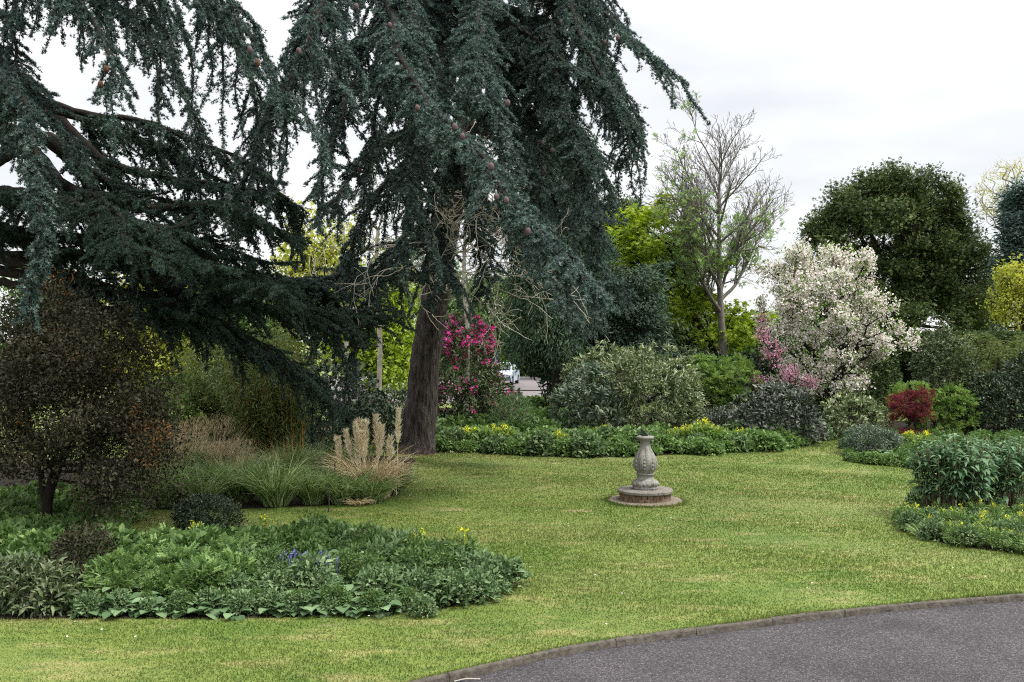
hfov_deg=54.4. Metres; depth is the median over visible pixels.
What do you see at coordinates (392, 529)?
leafy perennial
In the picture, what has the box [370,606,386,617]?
hosta
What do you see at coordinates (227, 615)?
hosta
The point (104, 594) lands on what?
bush
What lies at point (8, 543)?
leafy plant
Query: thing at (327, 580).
leafy perennial
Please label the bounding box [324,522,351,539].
leafy perennial
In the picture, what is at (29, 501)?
leafy plant
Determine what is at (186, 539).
leafy plant
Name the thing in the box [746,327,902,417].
laurel
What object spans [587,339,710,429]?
pieris
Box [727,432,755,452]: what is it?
leafy perennial
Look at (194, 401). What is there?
shrub
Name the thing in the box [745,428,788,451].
ground ivy
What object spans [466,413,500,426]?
leafy plant
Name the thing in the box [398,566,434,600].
leafy perennial
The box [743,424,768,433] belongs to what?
ground ivy
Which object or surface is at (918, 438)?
yellow perennial
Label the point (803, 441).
ground ivy
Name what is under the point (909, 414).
japanese maple
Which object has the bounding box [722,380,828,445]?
purple shrub
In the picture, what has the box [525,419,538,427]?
leafy perennial
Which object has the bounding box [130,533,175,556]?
astilbe
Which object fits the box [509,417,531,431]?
leafy plant
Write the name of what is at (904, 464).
ground ivy
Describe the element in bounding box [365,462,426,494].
grass tussock
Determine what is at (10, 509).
leafy plant
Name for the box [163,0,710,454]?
blue cedar
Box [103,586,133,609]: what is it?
leafy perennial
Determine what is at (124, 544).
leafy plant
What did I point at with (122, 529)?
leafy plant
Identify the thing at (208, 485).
grass tussock
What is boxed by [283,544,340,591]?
leafy perennial
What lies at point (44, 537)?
leafy plant
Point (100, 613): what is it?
hosta
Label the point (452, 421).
leafy plant
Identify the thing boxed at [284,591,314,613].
leafy perennial
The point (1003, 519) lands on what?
spurge
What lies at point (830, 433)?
leafy perennial
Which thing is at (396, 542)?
leafy perennial
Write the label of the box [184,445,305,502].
grass tussock
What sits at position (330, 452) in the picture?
grass tussock
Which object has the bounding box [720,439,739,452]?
ground ivy
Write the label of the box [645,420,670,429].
ground ivy
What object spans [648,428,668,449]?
leafy perennial
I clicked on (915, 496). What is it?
leafy perennial
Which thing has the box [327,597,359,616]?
hosta
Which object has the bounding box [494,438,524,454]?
ground ivy
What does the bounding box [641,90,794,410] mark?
ash tree
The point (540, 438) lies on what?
leafy perennial
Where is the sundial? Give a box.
[608,429,681,505]
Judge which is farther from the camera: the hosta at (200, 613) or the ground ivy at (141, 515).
the ground ivy at (141, 515)
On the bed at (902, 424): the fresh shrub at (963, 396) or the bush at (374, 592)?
the fresh shrub at (963, 396)
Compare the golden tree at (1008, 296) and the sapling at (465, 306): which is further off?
the golden tree at (1008, 296)
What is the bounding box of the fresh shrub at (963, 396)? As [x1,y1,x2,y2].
[886,380,983,434]
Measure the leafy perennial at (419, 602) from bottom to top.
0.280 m
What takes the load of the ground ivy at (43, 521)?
on the planting bed at (124, 615)
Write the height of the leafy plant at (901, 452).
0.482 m
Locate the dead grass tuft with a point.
(357, 502)
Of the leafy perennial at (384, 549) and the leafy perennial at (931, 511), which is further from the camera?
the leafy perennial at (931, 511)
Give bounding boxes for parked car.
[500,362,519,384]
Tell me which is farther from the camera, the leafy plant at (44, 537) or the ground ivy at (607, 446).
the ground ivy at (607, 446)
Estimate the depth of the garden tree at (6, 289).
45.31 m
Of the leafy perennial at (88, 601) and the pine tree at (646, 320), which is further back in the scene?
the pine tree at (646, 320)
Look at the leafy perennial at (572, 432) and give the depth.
25.58 m
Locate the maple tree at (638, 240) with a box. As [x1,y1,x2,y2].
[603,187,778,412]
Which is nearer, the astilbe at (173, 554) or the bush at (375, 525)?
the astilbe at (173, 554)
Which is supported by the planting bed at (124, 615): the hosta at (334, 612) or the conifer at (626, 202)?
the hosta at (334, 612)
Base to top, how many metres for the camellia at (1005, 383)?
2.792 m
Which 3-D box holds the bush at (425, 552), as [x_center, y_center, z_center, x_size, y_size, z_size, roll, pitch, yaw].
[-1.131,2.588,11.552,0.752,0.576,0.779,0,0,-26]
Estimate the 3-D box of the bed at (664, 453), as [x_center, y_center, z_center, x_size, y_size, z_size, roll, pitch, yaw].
[4.896,2.860,32.274,16.437,0.001,15.287,0,0,0]
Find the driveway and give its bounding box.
[452,601,1023,681]
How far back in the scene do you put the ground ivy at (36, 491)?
17.26 m
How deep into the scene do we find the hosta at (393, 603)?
10.40 m
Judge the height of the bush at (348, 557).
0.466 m
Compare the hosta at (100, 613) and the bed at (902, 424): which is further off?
the bed at (902, 424)
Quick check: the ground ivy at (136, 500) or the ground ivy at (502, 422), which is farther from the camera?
the ground ivy at (502, 422)
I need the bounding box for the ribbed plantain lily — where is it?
[388,583,423,599]
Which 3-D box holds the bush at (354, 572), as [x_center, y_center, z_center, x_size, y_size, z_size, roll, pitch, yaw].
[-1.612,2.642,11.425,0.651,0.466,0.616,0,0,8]
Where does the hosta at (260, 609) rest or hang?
on the planting bed at (124, 615)
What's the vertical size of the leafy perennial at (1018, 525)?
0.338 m
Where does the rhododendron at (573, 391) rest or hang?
on the bed at (664, 453)
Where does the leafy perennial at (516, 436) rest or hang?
on the bed at (664, 453)
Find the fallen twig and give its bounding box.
[454,678,479,681]
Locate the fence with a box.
[517,389,543,398]
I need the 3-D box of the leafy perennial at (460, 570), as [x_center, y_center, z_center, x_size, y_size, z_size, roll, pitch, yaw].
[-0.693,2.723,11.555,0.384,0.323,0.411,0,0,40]
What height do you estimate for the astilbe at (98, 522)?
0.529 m
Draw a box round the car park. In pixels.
[324,377,666,402]
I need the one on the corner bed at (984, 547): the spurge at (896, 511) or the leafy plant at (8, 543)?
the spurge at (896, 511)
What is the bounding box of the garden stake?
[328,487,329,511]
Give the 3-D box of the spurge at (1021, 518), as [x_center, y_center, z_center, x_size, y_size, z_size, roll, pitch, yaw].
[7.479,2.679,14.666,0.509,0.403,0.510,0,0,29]
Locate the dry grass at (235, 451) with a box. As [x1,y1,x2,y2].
[175,412,262,469]
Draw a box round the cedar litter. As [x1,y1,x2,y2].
[367,443,549,479]
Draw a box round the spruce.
[969,253,1013,330]
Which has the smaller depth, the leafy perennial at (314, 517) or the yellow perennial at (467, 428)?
the leafy perennial at (314, 517)
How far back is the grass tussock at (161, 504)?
17.06 m
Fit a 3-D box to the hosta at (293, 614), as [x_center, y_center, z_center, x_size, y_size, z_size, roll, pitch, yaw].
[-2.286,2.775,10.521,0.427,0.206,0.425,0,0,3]
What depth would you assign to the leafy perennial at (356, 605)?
10.47 m
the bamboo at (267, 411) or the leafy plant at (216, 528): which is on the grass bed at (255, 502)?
the bamboo at (267, 411)
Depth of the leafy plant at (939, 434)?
26.68 m
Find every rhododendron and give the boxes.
[0,550,84,618]
[327,387,406,436]
[437,311,525,422]
[546,359,628,428]
[559,339,633,420]
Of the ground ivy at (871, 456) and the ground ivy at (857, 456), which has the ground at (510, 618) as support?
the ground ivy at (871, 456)
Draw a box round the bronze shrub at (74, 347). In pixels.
[0,264,197,525]
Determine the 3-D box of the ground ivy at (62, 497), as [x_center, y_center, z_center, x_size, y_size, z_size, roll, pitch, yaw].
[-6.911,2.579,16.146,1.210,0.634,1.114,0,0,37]
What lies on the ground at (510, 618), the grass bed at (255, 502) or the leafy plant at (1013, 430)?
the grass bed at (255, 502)
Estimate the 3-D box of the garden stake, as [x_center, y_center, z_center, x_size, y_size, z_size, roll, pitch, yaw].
[-3.066,2.660,16.689,0.032,0.421,0.019,0,0,0]
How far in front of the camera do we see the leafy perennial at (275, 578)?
10.96 m
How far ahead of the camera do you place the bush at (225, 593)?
10.67 m
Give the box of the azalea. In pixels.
[819,391,895,438]
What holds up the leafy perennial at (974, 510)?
on the corner bed at (984, 547)
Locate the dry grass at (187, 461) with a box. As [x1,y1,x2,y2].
[123,429,205,479]
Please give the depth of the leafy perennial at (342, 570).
11.52 m
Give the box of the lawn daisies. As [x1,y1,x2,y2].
[66,457,953,650]
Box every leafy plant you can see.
[0,486,27,502]
[0,494,21,507]
[0,501,33,513]
[0,505,25,517]
[0,511,16,521]
[0,518,31,543]
[0,537,17,551]
[0,540,40,577]
[7,528,61,563]
[8,493,40,507]
[11,508,34,514]
[20,541,83,578]
[27,523,69,537]
[28,498,82,516]
[46,514,92,531]
[46,530,96,560]
[49,506,90,524]
[64,502,112,515]
[70,547,91,580]
[75,507,134,528]
[80,532,141,578]
[88,518,137,532]
[93,523,145,543]
[126,529,168,549]
[167,528,218,551]
[189,523,237,539]
[227,523,269,545]
[265,520,331,555]
[286,517,314,528]
[311,515,352,531]
[317,518,358,539]
[324,532,345,554]
[439,411,480,429]
[453,410,479,424]
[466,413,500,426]
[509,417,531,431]
[511,413,537,421]
[515,407,542,417]
[529,410,572,429]
[529,416,565,429]
[534,407,548,414]
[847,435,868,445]
[888,443,919,454]
[891,445,913,465]
[895,441,913,447]
[922,427,941,433]
[930,431,948,440]
[940,428,963,436]
[970,428,989,433]
[970,429,997,442]
[970,433,990,442]
[993,434,1014,444]
[997,430,1017,438]
[1005,427,1022,432]
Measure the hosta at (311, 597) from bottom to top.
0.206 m
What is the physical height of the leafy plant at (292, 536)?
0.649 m
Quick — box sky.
[0,0,1023,341]
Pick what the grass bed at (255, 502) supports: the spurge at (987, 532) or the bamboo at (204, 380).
the bamboo at (204, 380)
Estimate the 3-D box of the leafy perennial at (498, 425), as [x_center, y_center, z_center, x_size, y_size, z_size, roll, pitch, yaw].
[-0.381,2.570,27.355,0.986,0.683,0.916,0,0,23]
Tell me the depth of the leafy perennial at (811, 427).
27.76 m
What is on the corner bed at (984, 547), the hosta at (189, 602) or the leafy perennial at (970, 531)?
the leafy perennial at (970, 531)
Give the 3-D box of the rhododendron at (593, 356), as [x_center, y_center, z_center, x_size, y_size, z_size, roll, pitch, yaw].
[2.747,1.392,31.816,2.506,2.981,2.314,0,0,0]
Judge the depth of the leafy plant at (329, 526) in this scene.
13.13 m
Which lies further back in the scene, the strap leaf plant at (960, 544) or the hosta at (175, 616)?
the strap leaf plant at (960, 544)
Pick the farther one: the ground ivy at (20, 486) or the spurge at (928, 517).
the ground ivy at (20, 486)
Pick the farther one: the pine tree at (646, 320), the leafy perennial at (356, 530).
the pine tree at (646, 320)
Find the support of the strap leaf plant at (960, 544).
on the corner bed at (984, 547)
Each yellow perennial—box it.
[464,425,482,442]
[480,424,508,441]
[501,425,517,436]
[544,429,567,452]
[667,425,688,437]
[674,423,693,439]
[685,417,722,440]
[712,424,732,432]
[901,430,919,443]
[910,430,937,446]
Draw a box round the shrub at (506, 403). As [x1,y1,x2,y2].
[487,391,533,427]
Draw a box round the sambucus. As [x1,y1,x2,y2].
[674,352,764,427]
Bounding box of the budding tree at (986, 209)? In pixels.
[967,153,1023,326]
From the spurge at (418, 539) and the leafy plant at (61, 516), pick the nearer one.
the spurge at (418, 539)
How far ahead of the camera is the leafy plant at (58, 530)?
12.62 m
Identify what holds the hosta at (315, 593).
on the planting bed at (124, 615)
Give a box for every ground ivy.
[0,485,27,494]
[0,516,40,532]
[0,527,38,548]
[2,483,32,493]
[10,511,57,528]
[23,479,71,496]
[53,487,69,499]
[54,484,94,506]
[71,493,131,524]
[109,494,145,520]
[112,487,147,512]
[435,433,459,452]
[453,438,478,452]
[468,428,497,443]
[477,423,491,428]
[477,440,497,452]
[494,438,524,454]
[498,420,520,434]
[510,435,540,455]
[515,395,547,408]
[519,400,540,409]
[523,425,557,434]
[551,435,574,456]
[555,428,573,433]
[559,407,576,421]
[569,444,601,457]
[575,425,596,435]
[575,429,607,454]
[604,425,630,441]
[604,441,620,455]
[607,430,640,454]
[607,438,638,457]
[616,423,640,430]
[632,440,662,455]
[640,424,665,430]
[641,426,666,450]
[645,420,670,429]
[654,432,678,453]
[657,427,671,434]
[667,436,697,454]
[685,435,725,455]
[713,429,728,440]
[718,429,760,451]
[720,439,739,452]
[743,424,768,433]
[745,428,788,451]
[771,425,800,448]
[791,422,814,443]
[795,431,811,446]
[840,446,858,454]
[843,451,860,460]
[850,451,868,463]
[862,450,886,464]
[874,453,892,465]
[884,452,908,466]
[896,455,908,467]
[902,453,930,467]
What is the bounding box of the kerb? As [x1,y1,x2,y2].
[409,593,1023,681]
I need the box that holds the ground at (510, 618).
[0,342,1023,681]
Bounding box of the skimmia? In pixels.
[696,404,751,426]
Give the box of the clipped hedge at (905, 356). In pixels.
[845,328,1023,412]
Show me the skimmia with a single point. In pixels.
(707, 412)
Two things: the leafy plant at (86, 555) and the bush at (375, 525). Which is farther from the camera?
the bush at (375, 525)
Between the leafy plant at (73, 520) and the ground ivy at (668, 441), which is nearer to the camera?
the leafy plant at (73, 520)
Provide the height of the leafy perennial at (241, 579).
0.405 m
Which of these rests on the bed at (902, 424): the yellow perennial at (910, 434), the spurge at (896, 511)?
the yellow perennial at (910, 434)
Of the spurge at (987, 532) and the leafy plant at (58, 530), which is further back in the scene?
the spurge at (987, 532)
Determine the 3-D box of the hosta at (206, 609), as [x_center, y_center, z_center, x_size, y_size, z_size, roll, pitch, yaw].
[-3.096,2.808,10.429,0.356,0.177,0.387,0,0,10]
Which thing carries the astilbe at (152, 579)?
on the planting bed at (124, 615)
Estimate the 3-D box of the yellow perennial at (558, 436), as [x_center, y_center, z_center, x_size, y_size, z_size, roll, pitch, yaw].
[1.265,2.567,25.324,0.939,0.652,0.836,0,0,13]
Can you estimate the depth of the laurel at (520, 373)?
80.94 m
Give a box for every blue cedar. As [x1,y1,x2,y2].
[0,0,417,447]
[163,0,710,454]
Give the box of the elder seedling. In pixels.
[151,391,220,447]
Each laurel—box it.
[207,346,403,451]
[441,352,570,375]
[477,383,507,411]
[650,347,784,421]
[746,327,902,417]
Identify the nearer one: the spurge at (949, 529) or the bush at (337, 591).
the bush at (337, 591)
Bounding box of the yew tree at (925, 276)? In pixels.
[791,156,1002,378]
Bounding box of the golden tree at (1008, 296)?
[976,253,1023,330]
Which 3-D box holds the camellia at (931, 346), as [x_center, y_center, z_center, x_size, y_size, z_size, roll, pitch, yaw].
[13.702,1.191,31.088,2.688,3.511,2.520,0,0,0]
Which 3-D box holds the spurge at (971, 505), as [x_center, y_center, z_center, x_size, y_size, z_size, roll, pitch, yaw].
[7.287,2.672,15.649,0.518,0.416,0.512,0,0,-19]
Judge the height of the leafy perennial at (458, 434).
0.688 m
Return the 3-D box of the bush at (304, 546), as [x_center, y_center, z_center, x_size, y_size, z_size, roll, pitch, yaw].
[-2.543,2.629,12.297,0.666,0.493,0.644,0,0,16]
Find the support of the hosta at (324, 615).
on the planting bed at (124, 615)
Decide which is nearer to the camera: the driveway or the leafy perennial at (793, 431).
the driveway
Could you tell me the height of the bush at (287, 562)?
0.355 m
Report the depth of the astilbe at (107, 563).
11.36 m
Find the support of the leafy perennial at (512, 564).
on the planting bed at (124, 615)
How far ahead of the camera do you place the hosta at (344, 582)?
11.28 m
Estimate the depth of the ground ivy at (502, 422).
27.92 m
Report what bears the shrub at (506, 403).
on the bed at (664, 453)
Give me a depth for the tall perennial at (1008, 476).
16.53 m
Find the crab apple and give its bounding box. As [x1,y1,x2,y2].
[745,311,819,414]
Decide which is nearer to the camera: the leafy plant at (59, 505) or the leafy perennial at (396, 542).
the leafy perennial at (396, 542)
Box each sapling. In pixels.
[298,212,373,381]
[339,187,404,428]
[439,182,483,415]
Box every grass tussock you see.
[119,457,214,507]
[145,457,248,507]
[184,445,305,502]
[217,444,339,506]
[233,435,335,477]
[267,461,363,504]
[271,432,375,477]
[306,462,383,504]
[331,466,404,503]
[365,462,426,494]
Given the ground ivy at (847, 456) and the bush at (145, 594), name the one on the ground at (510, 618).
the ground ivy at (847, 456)
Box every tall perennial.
[904,430,1003,508]
[964,434,1023,508]
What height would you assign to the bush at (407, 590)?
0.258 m
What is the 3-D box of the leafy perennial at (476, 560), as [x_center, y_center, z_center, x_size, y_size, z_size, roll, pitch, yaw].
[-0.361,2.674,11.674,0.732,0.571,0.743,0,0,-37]
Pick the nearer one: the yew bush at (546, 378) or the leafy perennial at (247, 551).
the leafy perennial at (247, 551)
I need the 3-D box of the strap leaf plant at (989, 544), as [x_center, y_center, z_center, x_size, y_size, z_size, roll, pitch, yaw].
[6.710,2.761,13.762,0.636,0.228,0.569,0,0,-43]
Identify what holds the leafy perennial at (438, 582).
on the planting bed at (124, 615)
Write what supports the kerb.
on the driveway
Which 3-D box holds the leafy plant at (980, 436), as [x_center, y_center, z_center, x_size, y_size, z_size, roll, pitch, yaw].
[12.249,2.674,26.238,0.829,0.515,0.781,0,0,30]
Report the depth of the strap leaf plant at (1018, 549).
13.40 m
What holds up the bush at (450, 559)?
on the planting bed at (124, 615)
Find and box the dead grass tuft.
[339,493,373,505]
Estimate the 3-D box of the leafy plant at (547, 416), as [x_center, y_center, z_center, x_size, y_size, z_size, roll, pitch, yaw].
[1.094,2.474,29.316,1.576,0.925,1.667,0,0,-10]
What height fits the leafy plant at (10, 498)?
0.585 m
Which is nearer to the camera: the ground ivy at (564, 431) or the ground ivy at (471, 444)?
the ground ivy at (471, 444)
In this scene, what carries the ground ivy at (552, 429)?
on the bed at (664, 453)
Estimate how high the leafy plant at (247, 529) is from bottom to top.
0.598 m
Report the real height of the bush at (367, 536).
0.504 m
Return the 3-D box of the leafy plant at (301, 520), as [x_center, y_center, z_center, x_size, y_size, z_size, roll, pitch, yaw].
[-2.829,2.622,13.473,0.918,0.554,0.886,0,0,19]
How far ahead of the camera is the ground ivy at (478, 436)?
25.98 m
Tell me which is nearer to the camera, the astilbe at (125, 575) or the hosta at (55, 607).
the hosta at (55, 607)
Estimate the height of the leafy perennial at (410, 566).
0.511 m
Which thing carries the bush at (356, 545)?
on the planting bed at (124, 615)
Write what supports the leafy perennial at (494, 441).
on the bed at (664, 453)
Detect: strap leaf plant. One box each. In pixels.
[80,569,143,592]
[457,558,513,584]
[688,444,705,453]
[902,521,942,537]
[942,532,976,547]
[983,533,1000,548]
[1000,536,1023,554]
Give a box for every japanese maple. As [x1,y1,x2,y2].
[881,385,941,434]
[942,332,1023,424]
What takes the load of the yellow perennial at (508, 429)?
on the bed at (664, 453)
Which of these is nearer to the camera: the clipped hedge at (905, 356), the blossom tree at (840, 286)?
the blossom tree at (840, 286)
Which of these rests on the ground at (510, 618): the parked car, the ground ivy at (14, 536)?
the ground ivy at (14, 536)
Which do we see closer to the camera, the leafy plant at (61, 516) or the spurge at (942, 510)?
the leafy plant at (61, 516)
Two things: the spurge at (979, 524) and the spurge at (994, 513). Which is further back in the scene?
the spurge at (994, 513)
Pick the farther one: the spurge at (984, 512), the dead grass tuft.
the dead grass tuft
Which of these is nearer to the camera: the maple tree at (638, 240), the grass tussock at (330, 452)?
the grass tussock at (330, 452)
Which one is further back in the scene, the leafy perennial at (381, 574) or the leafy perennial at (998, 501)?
the leafy perennial at (998, 501)
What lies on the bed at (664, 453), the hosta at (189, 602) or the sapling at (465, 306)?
the sapling at (465, 306)
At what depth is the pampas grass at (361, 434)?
18.23 m
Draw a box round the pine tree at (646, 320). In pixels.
[592,252,678,422]
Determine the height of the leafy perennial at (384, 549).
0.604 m
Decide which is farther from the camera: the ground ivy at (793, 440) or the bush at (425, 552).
the ground ivy at (793, 440)
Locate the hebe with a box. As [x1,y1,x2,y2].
[837,423,904,453]
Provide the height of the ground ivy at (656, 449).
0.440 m
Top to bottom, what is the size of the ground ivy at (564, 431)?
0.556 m
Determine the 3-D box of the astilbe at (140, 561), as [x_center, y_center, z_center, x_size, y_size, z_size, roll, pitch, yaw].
[-4.264,2.676,11.556,0.688,0.508,0.648,0,0,-40]
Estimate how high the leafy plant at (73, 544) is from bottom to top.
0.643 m
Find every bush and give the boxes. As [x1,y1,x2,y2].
[43,517,120,587]
[58,591,77,610]
[100,592,121,609]
[135,590,159,610]
[168,588,197,614]
[219,587,232,599]
[249,525,285,555]
[250,586,272,607]
[251,545,285,572]
[267,540,299,562]
[279,559,293,568]
[282,587,310,609]
[288,534,326,558]
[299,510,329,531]
[316,581,353,613]
[330,548,362,584]
[337,541,373,556]
[341,518,373,547]
[344,551,389,592]
[346,521,384,539]
[346,525,390,547]
[353,548,389,565]
[359,587,386,613]
[386,546,407,563]
[390,541,441,574]
[397,584,423,610]
[428,544,461,570]
[501,327,591,409]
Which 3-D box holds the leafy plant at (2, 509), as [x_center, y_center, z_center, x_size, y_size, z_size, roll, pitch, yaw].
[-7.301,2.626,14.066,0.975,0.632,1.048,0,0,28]
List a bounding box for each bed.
[0,454,415,508]
[0,582,487,618]
[437,413,864,456]
[842,421,1017,472]
[930,537,1014,551]
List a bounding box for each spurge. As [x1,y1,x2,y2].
[186,520,221,530]
[252,514,281,533]
[394,528,437,551]
[437,527,492,565]
[890,502,908,520]
[898,503,926,519]
[914,515,931,534]
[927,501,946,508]
[930,520,954,541]
[936,505,951,520]
[941,521,966,546]
[944,506,967,521]
[950,503,971,516]
[962,510,994,521]
[963,498,988,511]
[973,509,992,518]
[973,515,990,525]
[973,523,1003,548]
[974,519,996,529]
[984,502,1011,520]
[996,504,1015,520]
[996,528,1023,554]
[1002,514,1020,528]
[1009,510,1023,524]
[1012,503,1023,512]
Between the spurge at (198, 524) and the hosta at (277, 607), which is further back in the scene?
the spurge at (198, 524)
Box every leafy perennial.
[67,588,104,620]
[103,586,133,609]
[136,596,160,614]
[163,588,192,616]
[193,586,226,612]
[217,568,256,599]
[218,542,260,557]
[222,587,256,614]
[252,558,288,585]
[254,587,285,614]
[256,565,297,594]
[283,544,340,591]
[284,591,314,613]
[295,516,322,529]
[301,571,347,599]
[316,551,345,582]
[318,595,342,614]
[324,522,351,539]
[350,524,386,541]
[351,561,407,603]
[351,595,369,614]
[355,534,404,551]
[356,538,396,562]
[380,592,404,612]
[381,529,414,550]
[385,527,399,534]
[396,548,435,587]
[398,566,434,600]
[402,554,444,576]
[403,526,424,538]
[405,591,441,617]
[421,566,478,608]
[428,536,465,552]
[435,425,468,450]
[436,423,444,434]
[437,416,444,426]
[443,562,461,572]
[446,543,486,566]
[451,567,503,605]
[457,546,504,571]
[468,563,512,599]
[480,433,508,453]
[486,553,531,589]
[489,422,509,432]
[511,432,524,438]
[520,428,556,455]
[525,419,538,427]
[565,429,581,438]
[569,430,608,458]
[574,416,601,428]
[594,423,618,438]
[621,427,658,454]
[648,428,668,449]
[687,431,705,439]
[723,417,748,431]
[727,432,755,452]
[771,424,801,446]
[796,425,821,442]
[812,422,834,440]
[894,509,922,532]
[900,500,917,508]
[904,488,929,502]
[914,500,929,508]
[915,517,946,541]
[916,506,943,521]
[918,515,942,528]
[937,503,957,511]
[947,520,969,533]
[948,523,983,546]
[964,508,992,517]
[980,519,1008,533]
[984,497,1008,512]
[993,486,1010,500]
[999,528,1023,550]
[1004,518,1023,530]
[1011,496,1023,512]
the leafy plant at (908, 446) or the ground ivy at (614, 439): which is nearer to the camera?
the leafy plant at (908, 446)
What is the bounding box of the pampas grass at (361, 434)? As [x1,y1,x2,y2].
[314,404,430,498]
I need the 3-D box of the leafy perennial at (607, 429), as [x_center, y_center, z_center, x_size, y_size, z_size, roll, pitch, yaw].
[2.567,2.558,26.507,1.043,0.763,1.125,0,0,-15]
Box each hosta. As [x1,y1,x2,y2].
[46,599,72,611]
[68,605,102,619]
[97,604,115,616]
[98,594,144,619]
[102,584,140,592]
[112,607,132,615]
[122,592,141,610]
[124,599,145,616]
[133,596,166,617]
[134,603,159,618]
[148,609,172,616]
[159,604,179,611]
[167,603,193,619]
[170,599,197,614]
[182,594,224,619]
[197,602,222,614]
[198,601,231,612]
[217,604,252,620]
[244,607,258,616]
[258,598,284,616]
[261,603,290,615]
[270,601,294,617]
[272,590,312,616]
[284,594,320,616]
[296,602,327,615]
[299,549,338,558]
[310,589,350,610]
[317,610,331,617]
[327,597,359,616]
[327,603,347,614]
[330,572,359,584]
[334,584,373,606]
[345,603,373,618]
[358,596,401,614]
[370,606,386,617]
[383,605,401,615]
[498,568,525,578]
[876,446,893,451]
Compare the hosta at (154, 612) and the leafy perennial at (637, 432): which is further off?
the leafy perennial at (637, 432)
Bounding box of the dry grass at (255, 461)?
[228,451,288,482]
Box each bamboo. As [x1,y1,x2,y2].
[160,320,309,454]
[203,329,327,464]
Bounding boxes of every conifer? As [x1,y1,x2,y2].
[493,123,642,407]
[594,190,671,401]
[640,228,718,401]
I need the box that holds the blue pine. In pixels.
[984,175,1023,304]
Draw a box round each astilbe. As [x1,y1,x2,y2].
[75,546,142,592]
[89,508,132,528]
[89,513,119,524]
[90,522,124,535]
[96,569,139,595]
[100,518,130,531]
[124,550,159,594]
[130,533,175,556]
[136,540,200,590]
[137,563,176,596]
[146,522,188,538]
[163,525,214,544]
[164,551,240,597]
[192,546,223,591]
[201,547,262,589]
[202,530,257,554]
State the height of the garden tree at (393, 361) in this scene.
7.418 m
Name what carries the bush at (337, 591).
on the planting bed at (124, 615)
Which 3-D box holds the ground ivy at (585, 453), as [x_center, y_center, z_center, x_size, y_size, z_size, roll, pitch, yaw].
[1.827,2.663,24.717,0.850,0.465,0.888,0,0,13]
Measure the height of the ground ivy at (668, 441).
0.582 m
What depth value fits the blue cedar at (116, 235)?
15.55 m
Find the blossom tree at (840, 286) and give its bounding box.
[749,235,921,424]
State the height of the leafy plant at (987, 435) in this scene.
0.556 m
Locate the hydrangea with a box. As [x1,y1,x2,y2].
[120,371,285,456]
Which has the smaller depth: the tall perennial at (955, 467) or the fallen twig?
the fallen twig
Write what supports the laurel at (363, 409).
on the ground at (510, 618)
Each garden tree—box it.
[0,262,112,403]
[100,264,223,405]
[183,266,303,386]
[262,192,387,372]
[314,249,420,402]
[379,230,494,388]
[414,261,520,378]
[688,301,744,382]
[717,302,846,381]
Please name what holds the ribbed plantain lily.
on the planting bed at (124, 615)
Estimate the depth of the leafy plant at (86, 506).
14.36 m
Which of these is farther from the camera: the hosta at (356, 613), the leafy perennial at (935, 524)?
the leafy perennial at (935, 524)
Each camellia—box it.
[906,324,998,429]
[951,348,1023,434]
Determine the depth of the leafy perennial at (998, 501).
16.16 m
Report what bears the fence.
on the ground at (510, 618)
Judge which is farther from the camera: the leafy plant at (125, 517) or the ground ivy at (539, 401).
the ground ivy at (539, 401)
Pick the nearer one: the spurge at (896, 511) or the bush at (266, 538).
the bush at (266, 538)
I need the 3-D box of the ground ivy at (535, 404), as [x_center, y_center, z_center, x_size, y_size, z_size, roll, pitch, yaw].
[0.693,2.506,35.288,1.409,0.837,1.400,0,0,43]
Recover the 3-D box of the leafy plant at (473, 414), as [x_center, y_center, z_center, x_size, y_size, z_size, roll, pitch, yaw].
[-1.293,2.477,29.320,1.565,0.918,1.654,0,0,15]
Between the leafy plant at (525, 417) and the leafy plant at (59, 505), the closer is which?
the leafy plant at (59, 505)
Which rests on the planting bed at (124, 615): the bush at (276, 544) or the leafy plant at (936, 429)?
the bush at (276, 544)
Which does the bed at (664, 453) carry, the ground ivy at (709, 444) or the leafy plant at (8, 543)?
the ground ivy at (709, 444)
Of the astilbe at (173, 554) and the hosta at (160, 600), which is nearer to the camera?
the hosta at (160, 600)
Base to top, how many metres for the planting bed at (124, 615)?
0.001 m
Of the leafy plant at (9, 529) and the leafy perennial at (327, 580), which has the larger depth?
the leafy plant at (9, 529)
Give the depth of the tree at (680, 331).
46.90 m
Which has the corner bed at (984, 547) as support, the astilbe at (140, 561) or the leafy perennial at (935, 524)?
the leafy perennial at (935, 524)

